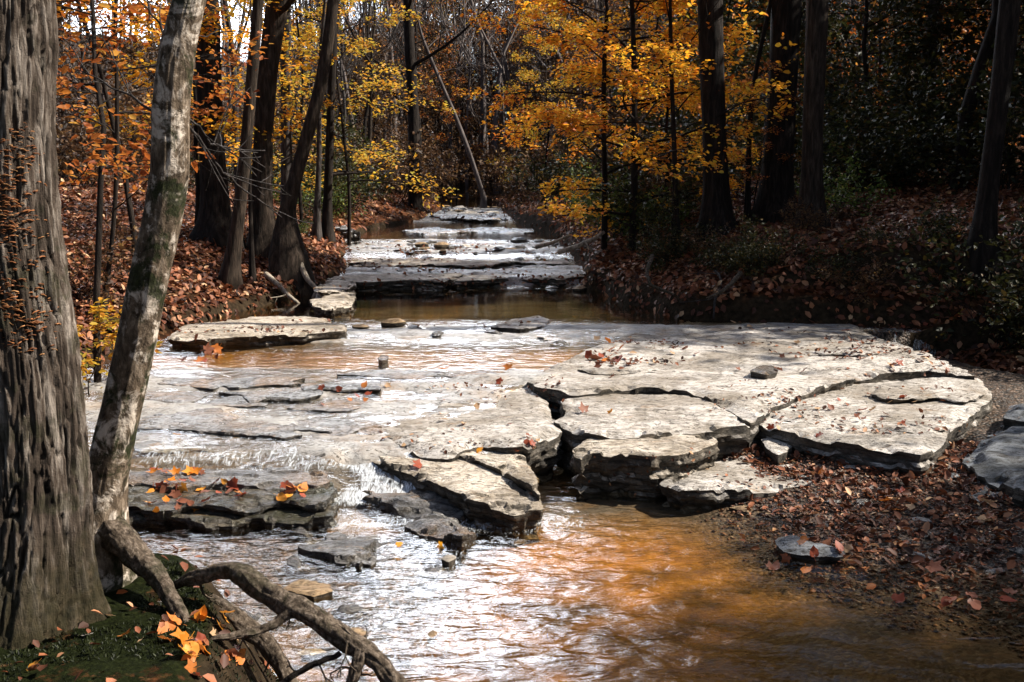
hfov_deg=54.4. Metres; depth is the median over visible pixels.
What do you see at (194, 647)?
fallen leaf
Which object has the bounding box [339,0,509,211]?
tree
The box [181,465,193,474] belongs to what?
fallen leaf
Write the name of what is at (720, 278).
exposed root
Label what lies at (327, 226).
tree
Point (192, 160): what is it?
shrub
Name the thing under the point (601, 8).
bare tree
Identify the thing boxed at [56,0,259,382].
beech sapling
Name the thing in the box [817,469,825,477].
fallen leaf
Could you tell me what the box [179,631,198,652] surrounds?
fallen leaf
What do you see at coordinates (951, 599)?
fallen leaf
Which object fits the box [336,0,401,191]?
bare tree
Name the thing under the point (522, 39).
bare tree
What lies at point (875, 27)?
broadleaf tree
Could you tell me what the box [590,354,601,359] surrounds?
fallen leaf
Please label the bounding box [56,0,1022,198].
distant woods
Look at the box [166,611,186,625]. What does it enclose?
fallen leaf
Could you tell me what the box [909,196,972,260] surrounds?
shrub
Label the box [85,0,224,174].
broadleaf tree
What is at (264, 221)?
tree
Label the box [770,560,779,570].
fallen leaf
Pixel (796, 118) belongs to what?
shrub
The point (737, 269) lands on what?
shrub
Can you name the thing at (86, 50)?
bare tree
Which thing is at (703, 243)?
shrub
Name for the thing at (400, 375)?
bedrock plate
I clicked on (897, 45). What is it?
broadleaf tree
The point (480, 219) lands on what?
rock slab
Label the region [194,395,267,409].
bedrock plate
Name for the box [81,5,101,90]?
bare tree
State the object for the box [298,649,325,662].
stone
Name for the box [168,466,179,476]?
fallen leaf
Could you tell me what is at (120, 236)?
shrub
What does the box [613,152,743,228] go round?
shrub
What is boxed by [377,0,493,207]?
tree
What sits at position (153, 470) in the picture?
fallen leaf
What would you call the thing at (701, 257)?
shrub
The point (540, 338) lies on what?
stone
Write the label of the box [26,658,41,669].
fallen leaf
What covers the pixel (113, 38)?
bare tree
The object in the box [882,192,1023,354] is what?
shrub
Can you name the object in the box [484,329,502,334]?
stone
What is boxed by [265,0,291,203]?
tree
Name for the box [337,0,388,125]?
bare tree
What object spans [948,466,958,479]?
rock
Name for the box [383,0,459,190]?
bare tree
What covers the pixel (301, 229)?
shrub
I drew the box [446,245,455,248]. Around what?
stone
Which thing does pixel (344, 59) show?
bare tree
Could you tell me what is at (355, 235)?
boulder
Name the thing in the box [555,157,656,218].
shrub
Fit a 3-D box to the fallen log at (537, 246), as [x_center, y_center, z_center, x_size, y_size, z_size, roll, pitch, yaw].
[0.690,-1.673,16.749,0.703,0.280,0.074,6,11,35]
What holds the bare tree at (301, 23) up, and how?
on the ground
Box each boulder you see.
[335,225,351,237]
[343,229,361,241]
[962,426,1023,508]
[1000,404,1023,430]
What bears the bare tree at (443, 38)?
on the ground
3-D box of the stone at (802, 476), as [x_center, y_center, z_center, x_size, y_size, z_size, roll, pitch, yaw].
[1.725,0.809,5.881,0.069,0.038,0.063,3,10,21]
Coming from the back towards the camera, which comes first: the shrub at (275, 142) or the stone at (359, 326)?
the shrub at (275, 142)
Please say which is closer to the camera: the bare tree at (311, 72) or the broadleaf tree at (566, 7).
the bare tree at (311, 72)
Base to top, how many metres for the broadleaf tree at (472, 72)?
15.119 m
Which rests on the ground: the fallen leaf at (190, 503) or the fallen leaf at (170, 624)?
the fallen leaf at (170, 624)
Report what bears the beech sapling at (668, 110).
on the ground
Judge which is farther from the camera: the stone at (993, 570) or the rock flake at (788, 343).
the rock flake at (788, 343)
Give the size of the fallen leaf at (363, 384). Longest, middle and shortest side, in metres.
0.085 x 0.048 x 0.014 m
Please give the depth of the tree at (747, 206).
13.59 m
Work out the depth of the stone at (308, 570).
4.72 m
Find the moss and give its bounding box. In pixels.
[0,559,278,681]
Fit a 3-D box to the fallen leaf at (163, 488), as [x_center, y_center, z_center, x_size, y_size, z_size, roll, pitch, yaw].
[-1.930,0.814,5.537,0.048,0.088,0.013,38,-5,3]
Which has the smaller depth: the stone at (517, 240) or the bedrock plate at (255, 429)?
the bedrock plate at (255, 429)
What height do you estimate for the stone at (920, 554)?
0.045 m
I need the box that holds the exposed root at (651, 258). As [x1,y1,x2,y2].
[635,254,673,294]
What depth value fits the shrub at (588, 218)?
15.66 m
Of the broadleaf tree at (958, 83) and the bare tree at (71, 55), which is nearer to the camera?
the broadleaf tree at (958, 83)
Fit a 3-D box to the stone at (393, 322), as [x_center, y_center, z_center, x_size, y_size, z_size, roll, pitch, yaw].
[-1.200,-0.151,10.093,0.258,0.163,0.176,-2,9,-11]
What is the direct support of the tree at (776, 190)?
on the ground
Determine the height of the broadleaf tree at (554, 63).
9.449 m
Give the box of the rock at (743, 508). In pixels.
[729,504,769,514]
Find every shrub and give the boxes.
[56,74,151,186]
[56,112,109,177]
[56,121,120,180]
[56,128,94,181]
[63,205,138,312]
[69,80,137,123]
[97,111,231,182]
[101,86,146,106]
[106,158,148,179]
[128,126,226,182]
[188,110,251,191]
[251,99,393,212]
[251,130,341,186]
[273,129,378,196]
[273,136,324,166]
[273,168,379,217]
[274,197,333,225]
[276,216,313,237]
[292,112,403,211]
[301,161,373,219]
[301,221,309,233]
[323,127,461,204]
[359,138,422,187]
[371,123,472,198]
[377,159,433,196]
[383,145,460,196]
[383,148,469,203]
[422,145,454,194]
[441,140,486,183]
[450,136,535,193]
[465,141,534,199]
[473,141,537,196]
[479,141,547,201]
[493,129,599,204]
[504,104,644,208]
[508,140,608,212]
[514,124,649,196]
[521,122,569,156]
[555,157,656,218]
[559,119,653,185]
[568,173,699,234]
[577,178,657,230]
[581,120,702,241]
[590,203,637,238]
[591,166,698,236]
[607,105,753,215]
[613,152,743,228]
[623,183,724,258]
[628,117,701,176]
[631,224,703,273]
[647,126,759,185]
[652,65,801,197]
[676,217,767,268]
[681,226,739,270]
[703,206,798,278]
[703,238,783,278]
[715,233,776,275]
[728,65,889,171]
[735,59,927,178]
[738,225,823,283]
[758,133,856,192]
[775,194,854,236]
[794,151,900,216]
[795,58,949,192]
[798,115,943,183]
[810,251,899,309]
[823,38,973,180]
[835,141,936,192]
[849,215,919,259]
[866,38,1023,182]
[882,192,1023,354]
[886,38,1023,193]
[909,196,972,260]
[976,275,1023,350]
[994,308,1023,353]
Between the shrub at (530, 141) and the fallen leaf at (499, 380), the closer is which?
the fallen leaf at (499, 380)
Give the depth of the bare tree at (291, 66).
24.11 m
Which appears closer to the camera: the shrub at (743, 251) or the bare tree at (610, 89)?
the shrub at (743, 251)
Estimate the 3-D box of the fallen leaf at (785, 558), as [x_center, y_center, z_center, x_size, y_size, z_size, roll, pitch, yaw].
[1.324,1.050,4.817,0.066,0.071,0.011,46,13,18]
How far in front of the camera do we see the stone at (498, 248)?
17.08 m
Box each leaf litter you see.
[1,545,270,681]
[58,166,1022,241]
[60,191,345,359]
[174,206,967,495]
[557,166,1023,374]
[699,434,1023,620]
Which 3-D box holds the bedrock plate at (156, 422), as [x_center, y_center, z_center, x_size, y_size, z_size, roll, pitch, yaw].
[-2.183,0.543,6.667,0.682,0.098,0.470,0,9,0]
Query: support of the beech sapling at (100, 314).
on the ground
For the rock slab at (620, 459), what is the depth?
5.84 m
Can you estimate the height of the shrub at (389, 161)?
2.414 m
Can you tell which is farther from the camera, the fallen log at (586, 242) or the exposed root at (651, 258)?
the fallen log at (586, 242)
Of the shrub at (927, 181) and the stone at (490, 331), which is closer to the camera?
the stone at (490, 331)
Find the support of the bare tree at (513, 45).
on the ground
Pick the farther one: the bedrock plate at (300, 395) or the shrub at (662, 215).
the shrub at (662, 215)
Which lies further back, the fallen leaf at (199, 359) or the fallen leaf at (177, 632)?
the fallen leaf at (199, 359)
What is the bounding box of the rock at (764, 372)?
[750,365,777,379]
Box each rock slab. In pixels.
[128,462,329,492]
[128,481,338,534]
[129,501,338,539]
[168,316,347,354]
[309,290,355,322]
[314,278,356,295]
[326,269,462,296]
[349,258,570,269]
[358,486,469,526]
[364,242,533,254]
[372,387,563,485]
[373,456,542,547]
[402,227,534,238]
[429,214,505,222]
[452,272,585,292]
[460,451,541,526]
[490,315,549,332]
[527,322,974,448]
[553,394,750,476]
[569,434,718,502]
[660,456,812,512]
[757,378,992,475]
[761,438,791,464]
[871,377,987,404]
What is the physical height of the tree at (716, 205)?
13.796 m
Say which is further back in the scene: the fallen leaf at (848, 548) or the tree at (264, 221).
the tree at (264, 221)
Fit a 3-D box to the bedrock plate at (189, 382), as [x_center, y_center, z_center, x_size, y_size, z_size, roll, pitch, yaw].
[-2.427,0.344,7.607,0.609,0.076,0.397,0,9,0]
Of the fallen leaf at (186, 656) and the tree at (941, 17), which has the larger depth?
the tree at (941, 17)
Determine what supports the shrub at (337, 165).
on the ground
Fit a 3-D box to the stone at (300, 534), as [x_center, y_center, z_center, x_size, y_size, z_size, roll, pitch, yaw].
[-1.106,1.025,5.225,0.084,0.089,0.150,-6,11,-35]
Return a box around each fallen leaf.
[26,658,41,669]
[146,466,157,472]
[155,481,162,489]
[157,613,175,633]
[160,483,168,492]
[162,495,169,503]
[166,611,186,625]
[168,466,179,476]
[168,487,181,497]
[169,627,184,639]
[174,503,181,509]
[178,482,187,492]
[178,498,189,502]
[178,644,198,656]
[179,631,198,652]
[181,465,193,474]
[181,650,200,661]
[184,637,199,656]
[185,658,199,672]
[187,499,193,505]
[190,467,201,474]
[193,354,206,361]
[194,605,206,620]
[195,632,206,644]
[200,342,214,355]
[210,628,215,635]
[214,343,222,351]
[227,648,240,656]
[228,476,237,488]
[235,648,245,665]
[273,492,286,500]
[280,480,287,487]
[285,481,294,493]
[297,484,307,491]
[300,482,307,489]
[334,386,342,391]
[361,381,366,388]
[412,459,421,468]
[436,541,443,550]
[473,403,479,408]
[496,377,502,384]
[503,363,511,369]
[529,438,535,445]
[578,402,588,412]
[585,351,591,357]
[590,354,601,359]
[594,361,601,367]
[766,421,773,429]
[766,561,774,569]
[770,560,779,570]
[780,552,791,563]
[796,535,807,544]
[800,564,810,572]
[810,545,818,558]
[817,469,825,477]
[835,540,843,554]
[842,539,851,555]
[891,592,904,602]
[896,486,904,492]
[905,504,915,509]
[924,559,945,572]
[931,545,947,550]
[941,594,952,606]
[944,596,956,602]
[966,591,977,597]
[968,598,980,609]
[977,498,993,502]
[994,595,1017,601]
[1003,588,1016,594]
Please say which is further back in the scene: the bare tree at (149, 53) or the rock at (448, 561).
the bare tree at (149, 53)
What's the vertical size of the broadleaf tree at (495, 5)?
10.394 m
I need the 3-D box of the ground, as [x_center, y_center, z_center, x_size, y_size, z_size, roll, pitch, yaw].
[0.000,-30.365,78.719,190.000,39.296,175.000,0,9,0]
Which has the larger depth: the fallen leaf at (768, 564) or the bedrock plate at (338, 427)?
the bedrock plate at (338, 427)
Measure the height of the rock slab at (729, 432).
0.346 m
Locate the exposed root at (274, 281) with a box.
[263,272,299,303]
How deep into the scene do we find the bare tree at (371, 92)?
30.02 m
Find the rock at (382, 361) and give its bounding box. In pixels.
[377,355,388,368]
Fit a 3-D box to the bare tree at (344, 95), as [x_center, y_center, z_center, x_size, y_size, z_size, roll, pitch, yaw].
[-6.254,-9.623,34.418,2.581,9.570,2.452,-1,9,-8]
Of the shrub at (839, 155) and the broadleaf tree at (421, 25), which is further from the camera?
the broadleaf tree at (421, 25)
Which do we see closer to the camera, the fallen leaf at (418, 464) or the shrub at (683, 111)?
the fallen leaf at (418, 464)
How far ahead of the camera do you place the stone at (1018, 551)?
4.82 m
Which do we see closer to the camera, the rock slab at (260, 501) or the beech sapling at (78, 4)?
the rock slab at (260, 501)
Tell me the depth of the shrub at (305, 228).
16.30 m
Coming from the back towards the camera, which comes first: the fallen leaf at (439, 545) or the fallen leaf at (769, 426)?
the fallen leaf at (769, 426)
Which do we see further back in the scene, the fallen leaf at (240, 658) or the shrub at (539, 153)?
the shrub at (539, 153)
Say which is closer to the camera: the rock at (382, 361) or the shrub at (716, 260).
the rock at (382, 361)
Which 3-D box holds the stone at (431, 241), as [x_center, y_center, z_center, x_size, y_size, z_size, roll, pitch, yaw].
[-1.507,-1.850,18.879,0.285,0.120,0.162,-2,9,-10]
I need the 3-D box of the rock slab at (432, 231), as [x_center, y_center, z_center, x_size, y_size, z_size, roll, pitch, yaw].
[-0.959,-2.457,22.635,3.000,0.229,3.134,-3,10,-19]
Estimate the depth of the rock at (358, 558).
4.86 m
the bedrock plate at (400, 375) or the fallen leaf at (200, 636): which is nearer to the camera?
the fallen leaf at (200, 636)
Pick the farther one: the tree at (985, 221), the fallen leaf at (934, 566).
the tree at (985, 221)
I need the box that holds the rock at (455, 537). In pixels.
[403,511,476,565]
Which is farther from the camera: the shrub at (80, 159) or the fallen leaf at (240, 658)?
the shrub at (80, 159)
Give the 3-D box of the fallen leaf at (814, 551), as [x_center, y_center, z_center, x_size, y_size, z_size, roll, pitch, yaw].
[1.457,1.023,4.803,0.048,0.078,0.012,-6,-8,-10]
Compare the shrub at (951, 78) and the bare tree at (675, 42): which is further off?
the bare tree at (675, 42)
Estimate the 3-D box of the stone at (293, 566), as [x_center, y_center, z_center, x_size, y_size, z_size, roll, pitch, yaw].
[-1.049,1.093,4.802,0.104,0.091,0.197,-4,10,-26]
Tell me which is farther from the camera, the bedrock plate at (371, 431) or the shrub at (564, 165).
the shrub at (564, 165)
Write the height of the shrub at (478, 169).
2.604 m
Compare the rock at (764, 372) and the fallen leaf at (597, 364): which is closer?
the rock at (764, 372)
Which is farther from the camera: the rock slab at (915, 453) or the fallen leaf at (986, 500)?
the rock slab at (915, 453)
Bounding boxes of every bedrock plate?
[133,437,214,456]
[137,408,237,432]
[144,391,211,402]
[157,377,227,391]
[168,419,331,439]
[193,376,304,389]
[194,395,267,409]
[206,450,248,459]
[218,387,323,403]
[287,400,366,413]
[295,418,381,435]
[301,381,380,395]
[337,369,449,380]
[356,421,390,434]
[437,370,504,377]
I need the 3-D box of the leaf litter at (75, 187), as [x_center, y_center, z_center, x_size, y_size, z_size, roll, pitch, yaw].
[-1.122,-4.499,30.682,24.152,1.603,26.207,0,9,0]
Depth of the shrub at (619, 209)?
14.19 m
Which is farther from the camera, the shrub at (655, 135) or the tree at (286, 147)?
the shrub at (655, 135)
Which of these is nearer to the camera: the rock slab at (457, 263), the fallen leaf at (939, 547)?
the fallen leaf at (939, 547)
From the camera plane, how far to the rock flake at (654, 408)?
6.72 m
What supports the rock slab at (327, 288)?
in the water
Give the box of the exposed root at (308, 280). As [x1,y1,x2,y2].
[300,262,316,298]
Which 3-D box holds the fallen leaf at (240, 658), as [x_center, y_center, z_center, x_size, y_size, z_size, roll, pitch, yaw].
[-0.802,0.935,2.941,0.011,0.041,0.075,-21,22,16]
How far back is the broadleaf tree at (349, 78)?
46.77 m
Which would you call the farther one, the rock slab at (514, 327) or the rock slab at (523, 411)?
the rock slab at (514, 327)
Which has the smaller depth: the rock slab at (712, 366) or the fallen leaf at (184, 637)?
the fallen leaf at (184, 637)
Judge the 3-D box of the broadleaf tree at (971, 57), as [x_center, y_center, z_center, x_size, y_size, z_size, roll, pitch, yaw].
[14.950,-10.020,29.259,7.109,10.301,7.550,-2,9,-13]
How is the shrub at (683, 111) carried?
on the ground
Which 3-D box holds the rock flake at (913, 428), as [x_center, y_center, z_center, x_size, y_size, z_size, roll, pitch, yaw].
[2.517,0.572,6.380,0.580,0.060,0.261,0,9,0]
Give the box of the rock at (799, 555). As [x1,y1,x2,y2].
[775,535,844,566]
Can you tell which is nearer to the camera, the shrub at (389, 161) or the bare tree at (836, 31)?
the bare tree at (836, 31)
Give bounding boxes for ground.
[0,7,1023,681]
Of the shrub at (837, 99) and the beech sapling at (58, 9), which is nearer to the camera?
the beech sapling at (58, 9)
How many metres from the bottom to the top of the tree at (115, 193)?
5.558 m
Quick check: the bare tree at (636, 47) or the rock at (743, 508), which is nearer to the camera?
the rock at (743, 508)
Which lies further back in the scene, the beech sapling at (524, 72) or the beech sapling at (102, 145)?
the beech sapling at (524, 72)
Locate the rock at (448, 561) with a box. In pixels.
[441,554,455,575]
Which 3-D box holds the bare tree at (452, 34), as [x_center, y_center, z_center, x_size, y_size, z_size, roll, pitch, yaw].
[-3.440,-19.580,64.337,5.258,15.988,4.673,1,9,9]
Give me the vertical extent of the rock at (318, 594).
0.117 m
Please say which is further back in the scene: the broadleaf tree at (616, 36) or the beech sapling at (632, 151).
the broadleaf tree at (616, 36)
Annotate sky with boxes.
[62,0,859,113]
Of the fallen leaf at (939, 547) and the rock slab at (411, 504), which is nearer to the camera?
the fallen leaf at (939, 547)
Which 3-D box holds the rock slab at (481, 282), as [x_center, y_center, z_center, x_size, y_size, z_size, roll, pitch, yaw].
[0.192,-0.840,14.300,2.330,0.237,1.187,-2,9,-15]
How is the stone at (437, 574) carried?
in the water
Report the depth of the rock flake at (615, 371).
7.87 m
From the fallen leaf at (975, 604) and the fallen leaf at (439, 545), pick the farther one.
the fallen leaf at (439, 545)
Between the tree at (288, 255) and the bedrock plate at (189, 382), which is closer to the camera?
the bedrock plate at (189, 382)
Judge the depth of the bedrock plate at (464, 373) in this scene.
7.89 m
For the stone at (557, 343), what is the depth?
9.29 m
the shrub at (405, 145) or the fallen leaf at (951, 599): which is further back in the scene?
the shrub at (405, 145)
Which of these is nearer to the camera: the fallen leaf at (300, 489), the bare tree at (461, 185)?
the fallen leaf at (300, 489)
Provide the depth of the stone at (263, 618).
4.19 m
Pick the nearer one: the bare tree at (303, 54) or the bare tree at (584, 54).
the bare tree at (584, 54)
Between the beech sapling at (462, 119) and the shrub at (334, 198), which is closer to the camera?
the shrub at (334, 198)
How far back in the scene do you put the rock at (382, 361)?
8.27 m
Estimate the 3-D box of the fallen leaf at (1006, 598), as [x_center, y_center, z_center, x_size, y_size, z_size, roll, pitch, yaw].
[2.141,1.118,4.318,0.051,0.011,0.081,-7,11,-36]
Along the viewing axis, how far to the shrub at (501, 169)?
35.23 m
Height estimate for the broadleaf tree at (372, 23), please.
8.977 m
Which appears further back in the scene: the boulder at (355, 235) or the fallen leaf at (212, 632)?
the boulder at (355, 235)
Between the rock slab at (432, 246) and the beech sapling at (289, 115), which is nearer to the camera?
the beech sapling at (289, 115)
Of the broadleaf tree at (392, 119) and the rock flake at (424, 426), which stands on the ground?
the broadleaf tree at (392, 119)
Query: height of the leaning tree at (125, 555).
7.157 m
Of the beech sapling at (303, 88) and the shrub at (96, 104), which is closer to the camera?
the beech sapling at (303, 88)
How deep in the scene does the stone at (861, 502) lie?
5.49 m
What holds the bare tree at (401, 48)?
on the ground
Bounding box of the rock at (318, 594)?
[284,579,332,608]
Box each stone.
[243,609,265,623]
[251,613,264,624]
[283,556,307,578]
[293,527,312,542]
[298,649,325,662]
[302,567,315,574]
[331,536,348,540]
[331,605,368,627]
[338,627,367,657]
[352,324,368,328]
[370,568,384,588]
[380,648,392,657]
[381,318,405,327]
[403,600,414,613]
[407,325,422,328]
[415,242,428,247]
[418,566,450,581]
[426,240,437,243]
[426,630,439,643]
[431,330,443,337]
[434,241,448,249]
[441,208,453,211]
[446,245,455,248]
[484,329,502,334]
[491,246,504,251]
[510,237,528,243]
[513,245,526,248]
[537,336,547,340]
[543,286,559,289]
[550,340,569,346]
[572,285,587,297]
[798,474,809,479]
[823,500,842,505]
[841,465,860,468]
[855,499,868,505]
[911,552,932,559]
[912,516,932,522]
[923,532,931,538]
[985,568,1004,574]
[1009,547,1023,557]
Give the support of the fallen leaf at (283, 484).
on the rock slab at (260, 501)
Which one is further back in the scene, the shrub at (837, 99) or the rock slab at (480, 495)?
the shrub at (837, 99)
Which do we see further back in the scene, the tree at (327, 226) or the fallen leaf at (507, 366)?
the tree at (327, 226)
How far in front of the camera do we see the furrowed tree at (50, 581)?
2.70 m
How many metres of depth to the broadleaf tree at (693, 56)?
42.88 m
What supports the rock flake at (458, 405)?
on the rock slab at (523, 411)
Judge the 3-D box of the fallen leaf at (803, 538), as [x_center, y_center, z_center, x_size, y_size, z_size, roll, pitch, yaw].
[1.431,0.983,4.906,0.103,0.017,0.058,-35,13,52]
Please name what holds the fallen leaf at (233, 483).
on the rock slab at (260, 501)
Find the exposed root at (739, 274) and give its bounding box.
[706,271,742,298]
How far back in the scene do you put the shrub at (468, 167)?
52.53 m
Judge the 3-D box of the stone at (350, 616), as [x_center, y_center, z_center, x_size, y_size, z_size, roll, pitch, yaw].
[-0.696,1.179,4.262,0.165,0.098,0.092,0,9,1]
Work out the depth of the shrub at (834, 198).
13.98 m
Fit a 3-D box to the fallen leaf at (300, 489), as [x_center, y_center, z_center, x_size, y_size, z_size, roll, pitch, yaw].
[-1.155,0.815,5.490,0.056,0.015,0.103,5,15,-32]
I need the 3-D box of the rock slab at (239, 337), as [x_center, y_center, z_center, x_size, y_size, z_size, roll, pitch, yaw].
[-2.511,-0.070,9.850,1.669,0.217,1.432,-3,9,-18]
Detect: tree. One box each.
[0,0,110,649]
[56,0,158,180]
[56,0,215,315]
[56,6,102,176]
[57,7,89,115]
[58,17,91,178]
[59,0,406,681]
[60,0,169,182]
[64,6,109,104]
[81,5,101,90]
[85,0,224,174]
[86,0,154,170]
[96,0,263,288]
[119,0,160,93]
[138,0,265,187]
[188,0,246,248]
[190,0,256,282]
[190,96,242,164]
[224,86,296,184]
[225,4,319,131]
[237,10,249,60]
[243,22,313,112]
[246,0,294,259]
[251,0,429,243]
[262,0,326,138]
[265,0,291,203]
[268,0,338,298]
[276,4,356,135]
[291,0,338,77]
[291,1,317,110]
[292,0,325,121]
[293,0,368,118]
[293,0,381,79]
[294,0,383,146]
[299,0,367,180]
[306,57,383,158]
[311,0,326,240]
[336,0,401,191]
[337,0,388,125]
[337,0,413,196]
[337,12,405,142]
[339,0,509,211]
[345,0,456,147]
[345,30,439,162]
[348,0,384,98]
[365,0,463,94]
[375,3,427,79]
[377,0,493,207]
[378,0,447,126]
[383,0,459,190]
[389,0,461,193]
[393,1,479,152]
[397,18,495,189]
[401,0,506,150]
[416,0,481,134]
[417,0,542,184]
[420,0,474,144]
[425,0,488,174]
[436,0,519,190]
[439,0,522,145]
[466,0,585,145]
[469,0,591,145]
[486,0,543,152]
[488,3,571,136]
[501,31,598,158]
[521,0,617,148]
[528,0,653,170]
[556,0,651,171]
[563,0,767,247]
[571,0,644,176]
[578,0,665,126]
[580,0,692,168]
[606,0,770,177]
[608,8,734,146]
[613,0,682,173]
[621,0,804,182]
[623,8,698,125]
[641,14,694,179]
[644,1,769,126]
[695,0,738,240]
[723,0,894,161]
[725,0,919,168]
[725,0,921,145]
[729,0,991,173]
[743,0,799,220]
[748,0,801,225]
[792,0,830,232]
[797,0,856,95]
[829,0,893,129]
[831,0,878,105]
[832,0,1023,124]
[834,0,895,164]
[841,0,917,114]
[847,0,1023,175]
[869,0,1023,161]
[914,0,943,144]
[919,0,1023,104]
[919,2,1023,156]
[946,0,1023,191]
[966,0,1021,278]
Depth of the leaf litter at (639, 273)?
11.62 m
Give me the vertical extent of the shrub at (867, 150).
2.251 m
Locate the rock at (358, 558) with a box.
[298,532,387,580]
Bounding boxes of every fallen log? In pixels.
[535,234,570,248]
[557,231,604,254]
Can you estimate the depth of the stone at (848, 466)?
5.99 m
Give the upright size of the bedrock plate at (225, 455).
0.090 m
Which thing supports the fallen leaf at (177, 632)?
on the ground
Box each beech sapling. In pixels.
[56,0,164,40]
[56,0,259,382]
[56,0,273,257]
[76,297,162,394]
[79,0,339,222]
[219,0,410,228]
[237,0,461,244]
[403,59,489,199]
[445,0,741,251]
[484,5,608,212]
[510,0,803,250]
[556,0,762,219]
[726,59,802,223]
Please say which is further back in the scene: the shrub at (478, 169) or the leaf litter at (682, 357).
the shrub at (478, 169)
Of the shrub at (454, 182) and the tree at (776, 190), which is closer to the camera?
the tree at (776, 190)
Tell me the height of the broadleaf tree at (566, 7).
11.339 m
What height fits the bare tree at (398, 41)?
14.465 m
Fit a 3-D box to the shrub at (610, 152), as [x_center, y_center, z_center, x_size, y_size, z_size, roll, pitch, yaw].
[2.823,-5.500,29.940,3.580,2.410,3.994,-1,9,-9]
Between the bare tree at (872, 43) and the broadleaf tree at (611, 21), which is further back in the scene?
the broadleaf tree at (611, 21)
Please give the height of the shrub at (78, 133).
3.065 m
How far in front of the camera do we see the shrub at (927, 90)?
17.95 m
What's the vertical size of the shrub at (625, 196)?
1.801 m
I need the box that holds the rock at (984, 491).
[970,481,991,502]
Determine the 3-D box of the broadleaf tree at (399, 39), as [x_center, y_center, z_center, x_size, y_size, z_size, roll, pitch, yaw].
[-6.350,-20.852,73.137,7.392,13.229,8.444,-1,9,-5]
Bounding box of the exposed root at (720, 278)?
[684,262,722,318]
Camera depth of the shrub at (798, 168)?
16.47 m
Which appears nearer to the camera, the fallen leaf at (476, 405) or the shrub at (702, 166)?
the fallen leaf at (476, 405)
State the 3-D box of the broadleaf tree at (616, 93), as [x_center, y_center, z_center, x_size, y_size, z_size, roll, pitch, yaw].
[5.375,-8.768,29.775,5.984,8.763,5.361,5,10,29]
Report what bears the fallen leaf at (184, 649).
on the ground
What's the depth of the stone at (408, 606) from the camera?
4.32 m
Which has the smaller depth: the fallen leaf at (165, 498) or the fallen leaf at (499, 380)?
the fallen leaf at (165, 498)
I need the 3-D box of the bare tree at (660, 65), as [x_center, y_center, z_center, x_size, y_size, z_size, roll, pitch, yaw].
[4.969,-9.210,34.239,1.812,7.985,3.273,-3,10,-19]
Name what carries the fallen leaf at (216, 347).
on the water
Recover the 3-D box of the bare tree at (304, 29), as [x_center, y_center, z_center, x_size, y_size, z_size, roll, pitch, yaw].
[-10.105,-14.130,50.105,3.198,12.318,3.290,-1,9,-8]
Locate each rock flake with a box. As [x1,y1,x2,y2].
[395,424,447,429]
[437,400,494,408]
[577,367,661,374]
[633,405,692,411]
[771,412,879,425]
[777,337,802,345]
[805,349,877,356]
[867,423,944,433]
[873,359,922,364]
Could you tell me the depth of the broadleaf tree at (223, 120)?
44.89 m
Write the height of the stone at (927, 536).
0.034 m
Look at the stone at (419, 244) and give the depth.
17.84 m
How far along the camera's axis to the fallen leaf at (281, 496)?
5.40 m
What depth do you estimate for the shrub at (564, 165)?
22.39 m
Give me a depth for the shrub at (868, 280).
10.15 m
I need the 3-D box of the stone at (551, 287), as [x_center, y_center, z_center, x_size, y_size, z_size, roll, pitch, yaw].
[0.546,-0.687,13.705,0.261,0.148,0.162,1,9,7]
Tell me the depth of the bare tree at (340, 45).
37.03 m
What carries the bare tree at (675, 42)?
on the ground
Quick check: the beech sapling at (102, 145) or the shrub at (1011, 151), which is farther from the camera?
the shrub at (1011, 151)
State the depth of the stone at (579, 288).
13.30 m
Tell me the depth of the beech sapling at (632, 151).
13.37 m
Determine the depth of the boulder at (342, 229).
18.99 m
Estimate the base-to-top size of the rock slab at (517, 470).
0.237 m
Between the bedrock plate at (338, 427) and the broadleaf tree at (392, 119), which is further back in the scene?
the broadleaf tree at (392, 119)
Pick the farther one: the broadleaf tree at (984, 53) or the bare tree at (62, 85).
the bare tree at (62, 85)
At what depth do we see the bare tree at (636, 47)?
29.76 m

